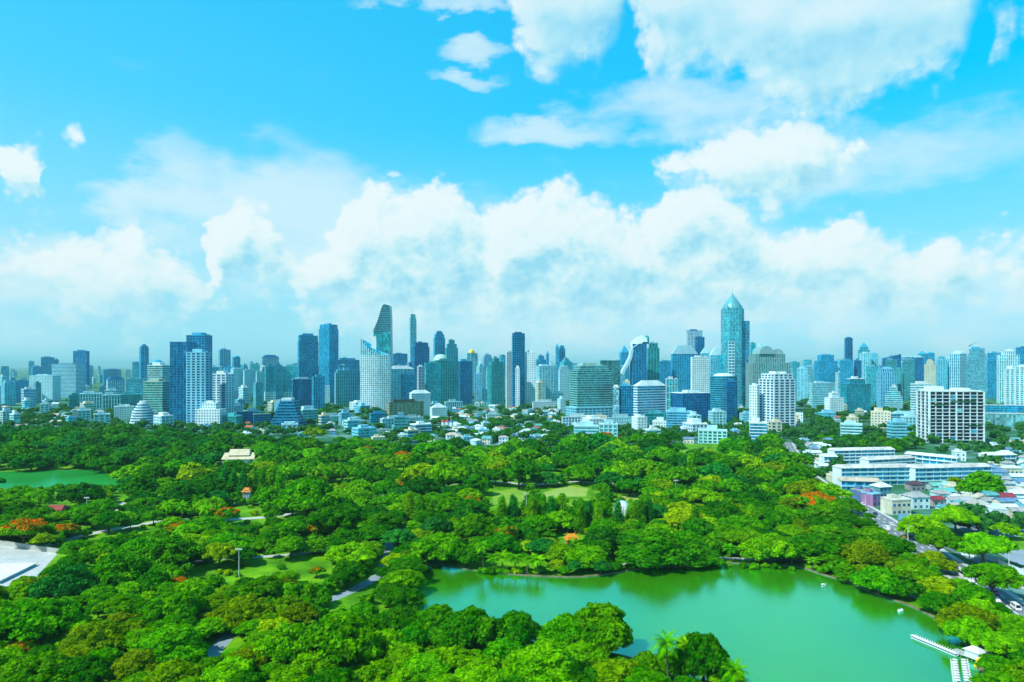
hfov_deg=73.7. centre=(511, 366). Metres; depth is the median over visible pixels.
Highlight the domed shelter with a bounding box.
[613,500,627,515]
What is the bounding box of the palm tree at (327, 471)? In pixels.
[321,466,332,481]
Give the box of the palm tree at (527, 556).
[520,553,536,574]
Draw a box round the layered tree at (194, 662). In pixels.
[184,657,197,663]
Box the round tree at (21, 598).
[12,597,34,602]
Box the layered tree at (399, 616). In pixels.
[381,604,417,629]
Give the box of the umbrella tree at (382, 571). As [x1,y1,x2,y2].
[373,566,390,575]
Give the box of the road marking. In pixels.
[786,444,1018,614]
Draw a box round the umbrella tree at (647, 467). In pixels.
[624,460,662,476]
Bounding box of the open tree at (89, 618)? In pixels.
[82,615,92,621]
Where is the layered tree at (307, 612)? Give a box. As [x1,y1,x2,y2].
[277,602,320,622]
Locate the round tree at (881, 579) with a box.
[850,565,899,594]
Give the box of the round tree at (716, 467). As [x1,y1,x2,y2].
[699,461,733,475]
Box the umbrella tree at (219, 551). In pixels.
[198,541,237,567]
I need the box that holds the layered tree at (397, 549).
[388,546,404,553]
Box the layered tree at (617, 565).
[611,562,622,570]
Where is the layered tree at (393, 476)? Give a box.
[386,472,400,480]
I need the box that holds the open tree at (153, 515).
[140,510,166,524]
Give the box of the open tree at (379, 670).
[353,656,402,681]
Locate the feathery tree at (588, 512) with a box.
[583,499,593,526]
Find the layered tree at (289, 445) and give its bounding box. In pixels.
[273,441,297,449]
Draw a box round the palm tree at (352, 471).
[346,467,357,476]
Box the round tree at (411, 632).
[397,623,435,651]
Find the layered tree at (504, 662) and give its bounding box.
[500,648,523,670]
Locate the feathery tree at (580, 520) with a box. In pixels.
[573,502,586,533]
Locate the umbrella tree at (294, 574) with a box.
[276,571,300,578]
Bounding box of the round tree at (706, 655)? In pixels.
[672,631,730,680]
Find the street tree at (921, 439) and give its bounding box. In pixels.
[915,436,925,442]
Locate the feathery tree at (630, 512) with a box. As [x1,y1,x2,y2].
[625,498,636,519]
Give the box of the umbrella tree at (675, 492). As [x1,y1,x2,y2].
[662,487,686,498]
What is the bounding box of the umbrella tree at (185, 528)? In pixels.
[170,523,205,535]
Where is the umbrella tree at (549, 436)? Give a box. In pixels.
[540,433,559,440]
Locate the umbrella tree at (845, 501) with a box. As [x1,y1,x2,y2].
[835,497,859,506]
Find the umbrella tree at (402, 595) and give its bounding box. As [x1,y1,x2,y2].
[382,587,423,606]
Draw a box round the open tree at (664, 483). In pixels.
[650,478,674,488]
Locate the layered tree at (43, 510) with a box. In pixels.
[31,507,55,513]
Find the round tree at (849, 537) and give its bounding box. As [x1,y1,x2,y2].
[840,531,858,543]
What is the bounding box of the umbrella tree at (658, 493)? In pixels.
[650,490,670,498]
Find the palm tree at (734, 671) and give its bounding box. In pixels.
[721,658,750,681]
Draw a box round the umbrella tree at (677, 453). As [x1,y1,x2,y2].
[661,451,686,465]
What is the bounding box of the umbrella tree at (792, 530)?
[775,524,807,535]
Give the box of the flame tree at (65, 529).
[48,523,80,540]
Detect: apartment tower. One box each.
[0,375,6,385]
[1,380,15,405]
[34,381,40,402]
[97,374,101,382]
[132,361,138,378]
[143,379,169,414]
[147,362,169,380]
[170,342,195,421]
[186,332,211,351]
[186,349,212,422]
[212,371,233,414]
[231,368,242,389]
[239,385,249,404]
[243,369,254,395]
[253,382,262,406]
[325,385,329,403]
[334,368,359,406]
[360,333,391,410]
[417,365,424,389]
[465,349,477,392]
[483,354,491,386]
[506,351,511,407]
[512,332,524,407]
[515,366,519,406]
[525,350,534,407]
[535,364,555,398]
[535,381,545,400]
[558,365,568,400]
[686,329,702,348]
[691,355,708,391]
[749,383,759,420]
[759,371,794,426]
[809,381,834,407]
[824,391,843,411]
[859,352,870,383]
[867,364,878,403]
[871,353,877,365]
[876,367,896,407]
[884,384,902,410]
[885,358,896,371]
[902,358,914,399]
[910,381,931,412]
[924,359,935,385]
[936,359,947,389]
[949,351,966,387]
[997,349,1018,403]
[1004,366,1013,404]
[1014,364,1023,404]
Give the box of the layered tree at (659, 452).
[645,446,675,461]
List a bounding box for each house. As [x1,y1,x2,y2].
[51,402,58,406]
[329,429,335,434]
[371,435,384,439]
[398,432,403,441]
[428,434,437,441]
[446,432,456,439]
[461,434,472,441]
[468,419,478,423]
[470,438,480,444]
[478,427,488,432]
[481,421,490,426]
[481,436,492,443]
[492,427,501,431]
[498,435,508,442]
[522,409,528,413]
[530,426,539,429]
[532,433,540,438]
[683,437,693,442]
[730,428,740,431]
[808,447,818,449]
[809,450,821,453]
[815,463,828,467]
[826,471,831,481]
[833,416,840,421]
[904,480,925,490]
[926,482,940,490]
[929,487,956,495]
[930,489,952,496]
[930,495,945,505]
[935,504,945,508]
[938,481,950,487]
[943,482,960,494]
[944,496,973,503]
[951,449,966,460]
[951,499,966,502]
[960,492,977,499]
[964,500,989,511]
[973,492,987,497]
[977,497,993,502]
[978,491,998,497]
[985,503,1006,513]
[991,497,1015,503]
[992,468,1007,475]
[997,492,1016,497]
[998,476,1011,480]
[1000,461,1014,465]
[1000,465,1022,472]
[1000,504,1018,506]
[1003,481,1015,485]
[1005,507,1023,517]
[1006,473,1023,479]
[1006,486,1020,488]
[1006,489,1023,496]
[1008,437,1020,441]
[1010,479,1023,483]
[1015,499,1023,506]
[1016,459,1023,465]
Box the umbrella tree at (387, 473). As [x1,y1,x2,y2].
[379,470,395,476]
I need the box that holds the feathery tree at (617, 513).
[612,501,624,521]
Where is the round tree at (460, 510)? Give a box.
[448,501,489,519]
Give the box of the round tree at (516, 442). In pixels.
[504,438,522,446]
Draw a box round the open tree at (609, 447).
[597,444,619,451]
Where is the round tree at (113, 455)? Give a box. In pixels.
[108,451,135,464]
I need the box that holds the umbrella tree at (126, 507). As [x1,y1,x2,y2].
[118,504,140,511]
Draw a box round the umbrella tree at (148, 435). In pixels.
[142,434,158,437]
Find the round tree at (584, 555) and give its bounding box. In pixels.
[560,545,610,568]
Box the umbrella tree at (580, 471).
[561,463,595,484]
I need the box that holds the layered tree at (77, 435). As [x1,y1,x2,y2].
[64,430,88,439]
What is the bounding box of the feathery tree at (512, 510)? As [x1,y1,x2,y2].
[507,493,519,516]
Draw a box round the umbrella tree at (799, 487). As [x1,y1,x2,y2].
[782,480,819,494]
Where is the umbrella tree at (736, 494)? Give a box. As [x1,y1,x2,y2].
[720,490,754,498]
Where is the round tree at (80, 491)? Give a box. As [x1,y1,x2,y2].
[55,482,106,502]
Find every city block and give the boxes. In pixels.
[0,408,9,422]
[9,410,20,423]
[13,380,28,401]
[21,387,35,406]
[21,397,32,408]
[29,374,60,400]
[40,401,48,413]
[42,398,50,409]
[65,415,76,421]
[68,392,79,408]
[72,407,90,420]
[77,407,90,420]
[80,391,101,409]
[80,401,94,411]
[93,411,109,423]
[99,385,105,394]
[102,392,119,412]
[104,388,117,394]
[106,376,124,401]
[114,404,134,419]
[121,392,141,405]
[125,376,146,400]
[153,412,173,425]
[195,400,225,425]
[222,413,242,423]
[234,388,238,398]
[234,402,243,412]
[235,398,245,404]
[237,410,252,423]
[243,408,261,415]
[253,413,270,423]
[256,371,264,399]
[268,400,277,410]
[274,399,280,411]
[281,421,297,433]
[300,406,317,420]
[318,412,329,425]
[326,413,338,421]
[339,358,358,371]
[339,409,348,424]
[344,417,358,432]
[346,407,352,416]
[349,400,359,409]
[352,424,376,437]
[354,403,370,412]
[356,417,365,423]
[369,411,385,422]
[380,415,396,428]
[387,399,423,416]
[393,353,406,365]
[394,412,408,428]
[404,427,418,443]
[408,414,422,420]
[410,421,431,432]
[430,403,446,418]
[444,399,462,410]
[482,387,486,403]
[486,411,500,419]
[532,399,556,409]
[550,391,563,400]
[557,396,565,411]
[562,413,585,426]
[574,421,597,433]
[582,415,602,426]
[598,415,606,422]
[599,419,617,436]
[600,360,620,405]
[605,414,631,424]
[631,414,646,430]
[643,410,666,425]
[645,425,660,433]
[652,417,665,426]
[660,360,670,383]
[665,376,677,412]
[666,407,690,428]
[682,418,707,437]
[687,411,700,418]
[698,425,726,443]
[708,408,726,427]
[739,411,749,422]
[749,417,766,440]
[768,419,781,437]
[795,412,802,421]
[795,414,798,425]
[818,410,835,417]
[819,453,837,464]
[840,420,861,435]
[846,414,858,422]
[855,408,863,414]
[871,407,890,427]
[886,418,906,438]
[891,411,915,420]
[900,413,915,431]
[978,451,1016,461]
[985,405,1023,412]
[985,413,1023,427]
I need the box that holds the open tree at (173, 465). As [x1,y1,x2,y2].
[162,459,187,480]
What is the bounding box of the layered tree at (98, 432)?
[87,429,107,434]
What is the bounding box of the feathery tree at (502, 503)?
[495,494,507,517]
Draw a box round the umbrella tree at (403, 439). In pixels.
[398,436,412,442]
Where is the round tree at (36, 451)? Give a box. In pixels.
[27,449,44,454]
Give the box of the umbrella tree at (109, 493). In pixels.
[92,489,113,499]
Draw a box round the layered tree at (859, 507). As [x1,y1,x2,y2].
[847,503,867,516]
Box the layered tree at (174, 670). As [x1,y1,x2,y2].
[143,658,204,681]
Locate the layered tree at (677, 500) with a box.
[673,498,688,501]
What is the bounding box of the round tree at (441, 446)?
[411,440,460,456]
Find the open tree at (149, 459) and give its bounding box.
[130,456,163,465]
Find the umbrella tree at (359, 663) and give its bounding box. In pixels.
[355,657,378,668]
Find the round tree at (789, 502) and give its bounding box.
[776,497,802,508]
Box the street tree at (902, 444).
[895,440,908,447]
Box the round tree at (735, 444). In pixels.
[717,436,754,453]
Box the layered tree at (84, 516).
[70,508,107,528]
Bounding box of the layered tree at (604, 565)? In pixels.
[589,559,612,573]
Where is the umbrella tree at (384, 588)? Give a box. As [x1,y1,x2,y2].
[374,582,410,605]
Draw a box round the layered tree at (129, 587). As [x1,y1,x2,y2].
[112,581,141,595]
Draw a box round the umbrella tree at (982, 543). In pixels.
[950,531,1019,562]
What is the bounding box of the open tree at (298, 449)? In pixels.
[295,447,306,451]
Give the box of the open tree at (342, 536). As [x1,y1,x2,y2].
[323,527,368,545]
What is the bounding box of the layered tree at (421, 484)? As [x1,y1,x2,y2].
[401,476,439,494]
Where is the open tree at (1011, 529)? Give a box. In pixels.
[989,522,1023,537]
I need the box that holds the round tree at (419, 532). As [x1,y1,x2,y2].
[405,528,431,541]
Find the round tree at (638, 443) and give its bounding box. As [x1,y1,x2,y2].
[633,441,642,446]
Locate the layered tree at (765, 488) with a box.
[752,485,777,492]
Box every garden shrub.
[215,569,222,573]
[223,569,232,575]
[250,510,258,514]
[276,563,285,569]
[486,566,495,573]
[496,566,506,572]
[511,566,521,573]
[531,567,540,573]
[538,565,546,572]
[625,563,635,568]
[739,562,747,567]
[749,562,759,568]
[761,562,770,566]
[771,563,781,568]
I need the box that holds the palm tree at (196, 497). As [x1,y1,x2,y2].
[191,493,205,517]
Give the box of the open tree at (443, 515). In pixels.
[433,511,451,519]
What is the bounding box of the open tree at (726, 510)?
[706,502,743,519]
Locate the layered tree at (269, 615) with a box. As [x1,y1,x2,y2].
[256,612,278,620]
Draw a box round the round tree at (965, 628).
[941,615,993,646]
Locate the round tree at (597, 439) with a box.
[587,432,614,448]
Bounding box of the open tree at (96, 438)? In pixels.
[83,434,104,442]
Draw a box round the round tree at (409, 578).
[377,568,427,588]
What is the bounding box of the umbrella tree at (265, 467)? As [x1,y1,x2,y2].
[256,466,276,471]
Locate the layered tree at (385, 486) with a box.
[373,480,401,493]
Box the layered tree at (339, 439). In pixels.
[332,436,345,442]
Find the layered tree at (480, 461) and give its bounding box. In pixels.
[475,456,491,464]
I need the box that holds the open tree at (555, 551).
[543,543,571,559]
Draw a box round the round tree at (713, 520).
[702,516,718,526]
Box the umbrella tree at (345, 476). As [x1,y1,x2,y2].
[338,475,351,480]
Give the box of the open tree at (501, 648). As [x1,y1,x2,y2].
[483,637,524,659]
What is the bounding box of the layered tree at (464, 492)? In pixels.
[456,488,481,498]
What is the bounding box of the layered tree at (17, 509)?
[0,504,32,515]
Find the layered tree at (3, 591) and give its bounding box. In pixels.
[0,585,6,594]
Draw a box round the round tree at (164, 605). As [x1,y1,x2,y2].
[138,588,207,620]
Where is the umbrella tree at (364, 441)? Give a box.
[341,437,366,443]
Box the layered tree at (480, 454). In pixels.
[463,450,486,458]
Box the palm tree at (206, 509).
[196,503,211,515]
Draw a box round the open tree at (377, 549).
[359,540,384,555]
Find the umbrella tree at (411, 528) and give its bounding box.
[404,526,417,530]
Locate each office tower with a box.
[29,361,33,374]
[31,366,41,374]
[41,356,54,374]
[73,350,89,385]
[102,369,120,384]
[139,344,148,378]
[218,341,230,370]
[232,355,239,368]
[264,364,275,404]
[276,363,281,399]
[282,365,297,397]
[292,377,311,405]
[298,333,318,377]
[312,374,324,408]
[319,323,338,402]
[401,373,416,398]
[412,341,429,389]
[424,361,440,403]
[433,331,444,358]
[445,339,457,359]
[458,359,471,404]
[487,356,504,406]
[499,354,505,376]
[536,355,545,365]
[546,351,548,364]
[556,344,558,390]
[559,345,564,365]
[613,385,618,413]
[619,345,628,380]
[619,383,633,416]
[621,335,648,384]
[633,380,665,415]
[647,342,659,380]
[671,345,697,391]
[671,390,710,421]
[695,336,704,354]
[700,347,709,356]
[709,346,720,391]
[710,373,736,410]
[726,379,737,421]
[745,343,789,408]
[750,342,755,353]
[814,354,836,382]
[839,359,853,396]
[841,376,870,412]
[854,359,861,377]
[858,343,869,358]
[882,354,900,368]
[910,355,923,380]
[917,351,926,363]
[927,351,934,363]
[967,347,986,404]
[987,351,1000,398]
[1016,346,1023,363]
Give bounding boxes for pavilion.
[48,503,68,510]
[221,448,258,462]
[241,486,252,503]
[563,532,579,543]
[952,645,987,660]
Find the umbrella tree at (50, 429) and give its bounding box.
[34,426,58,432]
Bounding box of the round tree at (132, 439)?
[129,436,139,442]
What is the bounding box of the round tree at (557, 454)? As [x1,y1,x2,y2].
[551,451,576,467]
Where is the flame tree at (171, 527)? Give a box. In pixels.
[163,521,186,531]
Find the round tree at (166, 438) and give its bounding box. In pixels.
[159,431,181,444]
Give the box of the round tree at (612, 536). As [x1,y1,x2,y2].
[583,526,627,555]
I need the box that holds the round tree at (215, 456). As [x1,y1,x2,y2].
[203,451,223,463]
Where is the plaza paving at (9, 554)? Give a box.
[0,545,56,586]
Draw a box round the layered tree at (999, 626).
[993,623,1003,629]
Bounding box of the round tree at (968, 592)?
[951,585,995,602]
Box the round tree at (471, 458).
[456,454,478,463]
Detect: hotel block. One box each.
[52,363,84,397]
[261,355,278,366]
[392,366,413,398]
[409,390,430,414]
[434,359,457,404]
[565,363,612,416]
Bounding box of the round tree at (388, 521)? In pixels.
[360,511,407,530]
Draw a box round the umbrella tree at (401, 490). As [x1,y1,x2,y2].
[386,486,415,494]
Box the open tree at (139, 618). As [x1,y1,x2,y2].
[124,616,149,623]
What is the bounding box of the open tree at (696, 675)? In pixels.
[688,672,702,677]
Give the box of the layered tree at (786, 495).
[779,493,794,498]
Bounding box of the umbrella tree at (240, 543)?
[232,541,249,559]
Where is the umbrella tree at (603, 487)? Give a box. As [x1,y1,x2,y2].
[590,483,611,491]
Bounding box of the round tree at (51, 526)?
[26,523,57,538]
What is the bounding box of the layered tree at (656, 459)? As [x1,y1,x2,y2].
[647,457,661,461]
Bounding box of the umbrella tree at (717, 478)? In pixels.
[693,475,720,482]
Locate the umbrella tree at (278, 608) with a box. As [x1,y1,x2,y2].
[273,604,288,613]
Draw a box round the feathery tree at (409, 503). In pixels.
[403,490,414,521]
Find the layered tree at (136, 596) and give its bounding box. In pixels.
[122,593,147,612]
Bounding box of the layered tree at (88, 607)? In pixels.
[82,599,106,617]
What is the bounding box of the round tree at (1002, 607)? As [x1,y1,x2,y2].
[992,602,1013,614]
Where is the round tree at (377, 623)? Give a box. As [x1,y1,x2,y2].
[373,609,397,630]
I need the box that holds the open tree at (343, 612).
[333,610,366,615]
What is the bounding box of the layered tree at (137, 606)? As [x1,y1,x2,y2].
[131,600,150,614]
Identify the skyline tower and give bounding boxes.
[212,366,218,373]
[241,363,247,369]
[250,363,258,381]
[475,372,481,400]
[476,361,484,387]
[559,357,572,369]
[621,364,624,383]
[790,361,799,393]
[797,366,807,400]
[805,365,811,382]
[835,371,839,392]
[897,367,901,395]
[946,357,949,389]
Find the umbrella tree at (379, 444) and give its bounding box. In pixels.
[367,439,396,450]
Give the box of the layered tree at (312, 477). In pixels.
[294,475,326,481]
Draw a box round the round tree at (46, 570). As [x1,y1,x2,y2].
[38,566,56,575]
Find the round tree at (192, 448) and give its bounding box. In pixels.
[185,445,198,453]
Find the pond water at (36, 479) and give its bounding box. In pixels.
[0,470,122,489]
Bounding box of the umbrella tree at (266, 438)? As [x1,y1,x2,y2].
[253,435,275,440]
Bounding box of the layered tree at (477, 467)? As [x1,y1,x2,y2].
[471,464,482,471]
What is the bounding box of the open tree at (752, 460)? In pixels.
[738,454,763,466]
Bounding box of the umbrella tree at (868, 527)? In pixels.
[861,525,884,529]
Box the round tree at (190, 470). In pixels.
[176,462,215,479]
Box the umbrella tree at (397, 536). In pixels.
[377,528,415,546]
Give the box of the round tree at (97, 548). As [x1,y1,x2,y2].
[79,541,116,554]
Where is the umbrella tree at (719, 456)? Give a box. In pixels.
[709,453,741,461]
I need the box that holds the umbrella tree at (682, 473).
[660,466,699,483]
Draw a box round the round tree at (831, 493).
[821,489,839,499]
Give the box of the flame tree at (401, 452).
[394,451,411,456]
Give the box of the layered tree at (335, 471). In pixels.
[316,463,351,482]
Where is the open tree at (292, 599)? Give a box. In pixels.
[273,593,307,605]
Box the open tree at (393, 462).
[383,457,408,468]
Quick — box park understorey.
[0,428,1001,637]
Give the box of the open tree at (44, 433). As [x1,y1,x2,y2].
[39,430,49,437]
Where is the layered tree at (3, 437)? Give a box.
[0,433,7,440]
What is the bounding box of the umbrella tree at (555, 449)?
[546,445,567,452]
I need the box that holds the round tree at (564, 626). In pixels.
[536,612,583,647]
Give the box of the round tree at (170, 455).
[157,449,186,462]
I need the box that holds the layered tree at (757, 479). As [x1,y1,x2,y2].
[749,476,766,482]
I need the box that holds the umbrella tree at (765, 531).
[756,527,791,536]
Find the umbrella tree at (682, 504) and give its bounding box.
[665,501,695,508]
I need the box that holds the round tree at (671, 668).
[653,650,676,675]
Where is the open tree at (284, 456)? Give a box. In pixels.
[272,451,296,461]
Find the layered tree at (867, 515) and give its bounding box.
[861,513,875,517]
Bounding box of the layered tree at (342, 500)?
[338,497,356,504]
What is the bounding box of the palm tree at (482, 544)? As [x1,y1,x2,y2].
[474,540,490,566]
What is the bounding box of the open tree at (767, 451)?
[758,446,785,457]
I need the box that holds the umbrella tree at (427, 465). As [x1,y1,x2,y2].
[403,463,432,471]
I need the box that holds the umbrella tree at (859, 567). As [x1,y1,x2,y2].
[851,564,867,571]
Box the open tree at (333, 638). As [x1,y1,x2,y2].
[294,613,383,666]
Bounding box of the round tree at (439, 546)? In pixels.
[409,531,465,563]
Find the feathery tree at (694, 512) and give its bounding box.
[690,506,700,518]
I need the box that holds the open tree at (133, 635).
[120,628,155,649]
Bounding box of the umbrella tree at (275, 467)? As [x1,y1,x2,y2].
[271,460,303,472]
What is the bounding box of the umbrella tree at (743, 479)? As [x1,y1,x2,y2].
[719,473,749,482]
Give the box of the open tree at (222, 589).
[214,585,236,592]
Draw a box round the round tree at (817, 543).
[789,532,846,561]
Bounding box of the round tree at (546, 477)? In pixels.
[529,471,563,485]
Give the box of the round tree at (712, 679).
[706,662,743,681]
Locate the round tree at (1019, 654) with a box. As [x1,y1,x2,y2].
[1007,648,1023,659]
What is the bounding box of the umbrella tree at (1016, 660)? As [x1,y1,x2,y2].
[1010,658,1023,664]
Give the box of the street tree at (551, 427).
[547,424,557,430]
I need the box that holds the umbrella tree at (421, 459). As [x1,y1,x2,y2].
[407,455,435,464]
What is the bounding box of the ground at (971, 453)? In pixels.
[0,367,1023,599]
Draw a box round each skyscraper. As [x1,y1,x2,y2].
[373,304,392,366]
[408,307,416,361]
[718,290,749,406]
[844,337,852,359]
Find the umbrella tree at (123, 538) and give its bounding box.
[117,534,138,543]
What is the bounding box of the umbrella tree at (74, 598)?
[59,595,83,604]
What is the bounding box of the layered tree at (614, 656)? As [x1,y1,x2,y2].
[609,654,625,658]
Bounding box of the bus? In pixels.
[957,568,974,581]
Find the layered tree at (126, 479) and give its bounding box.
[119,475,134,482]
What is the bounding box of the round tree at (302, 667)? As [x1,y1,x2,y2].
[269,651,338,681]
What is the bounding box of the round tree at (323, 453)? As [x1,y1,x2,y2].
[318,450,329,458]
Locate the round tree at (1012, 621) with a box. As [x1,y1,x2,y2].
[997,614,1023,628]
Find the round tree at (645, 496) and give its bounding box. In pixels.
[640,494,660,499]
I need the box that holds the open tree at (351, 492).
[343,488,371,496]
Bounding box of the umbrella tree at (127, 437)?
[109,434,130,439]
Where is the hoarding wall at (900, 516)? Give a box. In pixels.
[898,514,928,519]
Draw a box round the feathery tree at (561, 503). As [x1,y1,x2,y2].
[556,493,567,511]
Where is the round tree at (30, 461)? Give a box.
[7,453,52,470]
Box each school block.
[827,447,895,463]
[832,463,909,484]
[859,455,915,463]
[904,451,960,463]
[908,463,992,483]
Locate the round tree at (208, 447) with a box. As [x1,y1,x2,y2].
[196,440,233,454]
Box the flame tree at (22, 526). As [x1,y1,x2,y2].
[0,518,49,543]
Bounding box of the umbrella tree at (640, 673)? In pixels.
[622,665,671,681]
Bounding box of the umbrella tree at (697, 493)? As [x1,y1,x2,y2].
[681,487,708,502]
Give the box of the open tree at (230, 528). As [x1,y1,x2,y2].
[219,525,234,531]
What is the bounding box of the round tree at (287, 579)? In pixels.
[279,576,296,584]
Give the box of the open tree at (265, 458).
[255,456,274,461]
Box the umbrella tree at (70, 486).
[64,484,77,489]
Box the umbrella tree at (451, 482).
[441,480,456,485]
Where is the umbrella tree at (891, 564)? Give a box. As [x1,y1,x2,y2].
[883,558,916,579]
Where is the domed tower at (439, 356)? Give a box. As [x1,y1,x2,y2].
[433,354,447,360]
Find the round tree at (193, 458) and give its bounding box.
[182,453,214,464]
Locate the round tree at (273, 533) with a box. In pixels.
[257,525,297,543]
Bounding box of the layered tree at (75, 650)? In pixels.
[62,643,98,657]
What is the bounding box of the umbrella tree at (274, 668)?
[265,662,287,678]
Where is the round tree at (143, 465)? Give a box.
[139,463,152,468]
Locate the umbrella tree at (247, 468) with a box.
[238,464,256,476]
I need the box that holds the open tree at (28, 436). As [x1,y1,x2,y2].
[7,430,43,443]
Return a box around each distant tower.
[1,366,8,379]
[89,369,91,388]
[97,366,100,374]
[126,370,130,376]
[803,360,811,365]
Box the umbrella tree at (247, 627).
[231,619,262,635]
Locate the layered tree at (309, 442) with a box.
[296,436,324,447]
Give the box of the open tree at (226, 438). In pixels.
[213,432,232,444]
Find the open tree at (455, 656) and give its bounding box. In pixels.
[428,644,476,673]
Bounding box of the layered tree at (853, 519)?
[831,512,867,525]
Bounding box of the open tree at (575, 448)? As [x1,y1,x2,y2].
[565,442,590,454]
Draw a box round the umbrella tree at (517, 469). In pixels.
[497,460,538,488]
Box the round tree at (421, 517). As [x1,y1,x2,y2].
[413,510,433,522]
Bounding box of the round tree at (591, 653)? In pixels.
[570,640,609,667]
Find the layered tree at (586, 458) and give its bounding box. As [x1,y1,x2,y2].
[581,455,601,474]
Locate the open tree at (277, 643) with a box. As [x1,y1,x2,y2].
[251,622,318,664]
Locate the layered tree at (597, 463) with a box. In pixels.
[582,456,613,477]
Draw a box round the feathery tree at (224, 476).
[219,467,229,491]
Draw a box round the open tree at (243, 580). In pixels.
[237,577,254,585]
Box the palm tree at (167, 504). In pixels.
[159,500,174,516]
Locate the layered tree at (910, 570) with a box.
[892,561,937,581]
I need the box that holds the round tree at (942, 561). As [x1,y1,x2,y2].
[913,550,958,571]
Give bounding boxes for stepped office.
[269,398,306,429]
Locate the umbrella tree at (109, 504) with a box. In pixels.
[84,498,122,510]
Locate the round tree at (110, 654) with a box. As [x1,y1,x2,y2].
[87,646,123,666]
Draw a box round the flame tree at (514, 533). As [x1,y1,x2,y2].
[494,526,518,538]
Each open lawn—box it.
[493,487,527,504]
[543,486,587,496]
[619,493,642,500]
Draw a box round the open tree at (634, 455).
[624,451,648,460]
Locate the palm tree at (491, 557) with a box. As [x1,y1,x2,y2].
[486,552,499,566]
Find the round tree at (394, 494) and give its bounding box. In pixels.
[375,492,402,505]
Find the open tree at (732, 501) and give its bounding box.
[719,497,747,506]
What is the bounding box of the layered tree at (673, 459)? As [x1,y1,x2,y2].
[664,454,686,465]
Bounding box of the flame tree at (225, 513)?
[206,507,240,519]
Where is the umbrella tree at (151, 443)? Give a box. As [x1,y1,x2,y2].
[127,438,166,448]
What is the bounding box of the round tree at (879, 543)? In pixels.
[852,537,889,554]
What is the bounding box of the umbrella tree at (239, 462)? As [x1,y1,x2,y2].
[223,459,245,465]
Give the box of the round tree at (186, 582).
[173,578,207,590]
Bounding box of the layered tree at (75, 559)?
[56,552,97,565]
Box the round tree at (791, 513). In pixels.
[778,507,799,519]
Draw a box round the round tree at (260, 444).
[250,441,273,449]
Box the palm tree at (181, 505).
[174,501,189,517]
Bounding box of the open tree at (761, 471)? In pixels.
[754,469,767,475]
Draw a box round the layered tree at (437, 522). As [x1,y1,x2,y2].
[419,515,453,531]
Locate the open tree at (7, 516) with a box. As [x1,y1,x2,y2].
[0,514,18,519]
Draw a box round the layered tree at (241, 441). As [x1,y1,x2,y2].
[229,436,255,448]
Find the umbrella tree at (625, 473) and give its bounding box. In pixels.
[600,465,632,487]
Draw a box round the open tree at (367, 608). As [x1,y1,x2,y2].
[350,602,378,615]
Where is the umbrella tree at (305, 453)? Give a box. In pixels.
[299,447,322,457]
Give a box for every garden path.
[41,512,294,546]
[185,550,325,562]
[198,629,237,671]
[332,527,404,600]
[380,481,526,495]
[534,481,613,485]
[622,557,750,565]
[750,558,991,653]
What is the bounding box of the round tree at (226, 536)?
[206,531,246,544]
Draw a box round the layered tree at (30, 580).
[9,578,38,584]
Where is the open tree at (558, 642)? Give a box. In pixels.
[535,637,567,647]
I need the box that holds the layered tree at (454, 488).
[441,485,466,493]
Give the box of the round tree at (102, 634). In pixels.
[56,620,127,650]
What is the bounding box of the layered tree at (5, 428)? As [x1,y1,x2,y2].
[0,425,18,432]
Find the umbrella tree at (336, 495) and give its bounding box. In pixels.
[326,492,343,498]
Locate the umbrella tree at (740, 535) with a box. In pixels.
[720,527,761,543]
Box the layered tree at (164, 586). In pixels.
[155,581,177,594]
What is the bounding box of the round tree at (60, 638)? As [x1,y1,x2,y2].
[53,620,87,645]
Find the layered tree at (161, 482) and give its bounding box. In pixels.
[155,479,171,486]
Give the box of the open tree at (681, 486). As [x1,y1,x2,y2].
[670,483,690,489]
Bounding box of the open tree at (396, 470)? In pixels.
[387,468,401,472]
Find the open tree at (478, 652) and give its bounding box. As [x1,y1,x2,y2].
[470,649,484,656]
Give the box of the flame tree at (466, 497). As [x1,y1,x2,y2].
[462,496,483,501]
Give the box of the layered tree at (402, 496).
[396,492,418,501]
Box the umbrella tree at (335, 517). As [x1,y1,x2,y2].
[305,505,365,530]
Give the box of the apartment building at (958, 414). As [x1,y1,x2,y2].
[916,386,984,443]
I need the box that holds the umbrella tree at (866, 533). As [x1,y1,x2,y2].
[858,528,892,538]
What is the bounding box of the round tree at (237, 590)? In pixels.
[222,584,257,597]
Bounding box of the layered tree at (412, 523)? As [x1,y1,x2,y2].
[403,520,421,527]
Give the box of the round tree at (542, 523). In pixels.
[521,514,556,532]
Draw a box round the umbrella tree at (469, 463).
[461,459,472,465]
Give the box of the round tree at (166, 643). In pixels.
[127,622,208,662]
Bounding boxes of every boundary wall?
[0,540,58,552]
[959,552,1003,561]
[998,559,1023,574]
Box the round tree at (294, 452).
[272,446,303,459]
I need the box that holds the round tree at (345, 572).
[328,560,369,587]
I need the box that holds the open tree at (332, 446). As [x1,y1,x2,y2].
[323,443,348,461]
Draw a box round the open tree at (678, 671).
[674,668,687,675]
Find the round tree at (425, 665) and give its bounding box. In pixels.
[401,651,450,681]
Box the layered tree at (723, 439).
[719,437,730,442]
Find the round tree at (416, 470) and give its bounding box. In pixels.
[396,464,427,491]
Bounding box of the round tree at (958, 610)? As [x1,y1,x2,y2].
[933,602,999,630]
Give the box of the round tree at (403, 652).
[386,641,422,663]
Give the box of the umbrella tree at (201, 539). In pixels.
[181,533,211,543]
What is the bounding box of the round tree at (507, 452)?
[500,448,514,456]
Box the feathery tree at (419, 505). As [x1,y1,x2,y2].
[412,494,425,523]
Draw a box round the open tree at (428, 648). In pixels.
[423,645,437,652]
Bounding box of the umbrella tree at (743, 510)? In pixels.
[739,505,765,517]
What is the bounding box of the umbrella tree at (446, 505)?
[433,498,457,511]

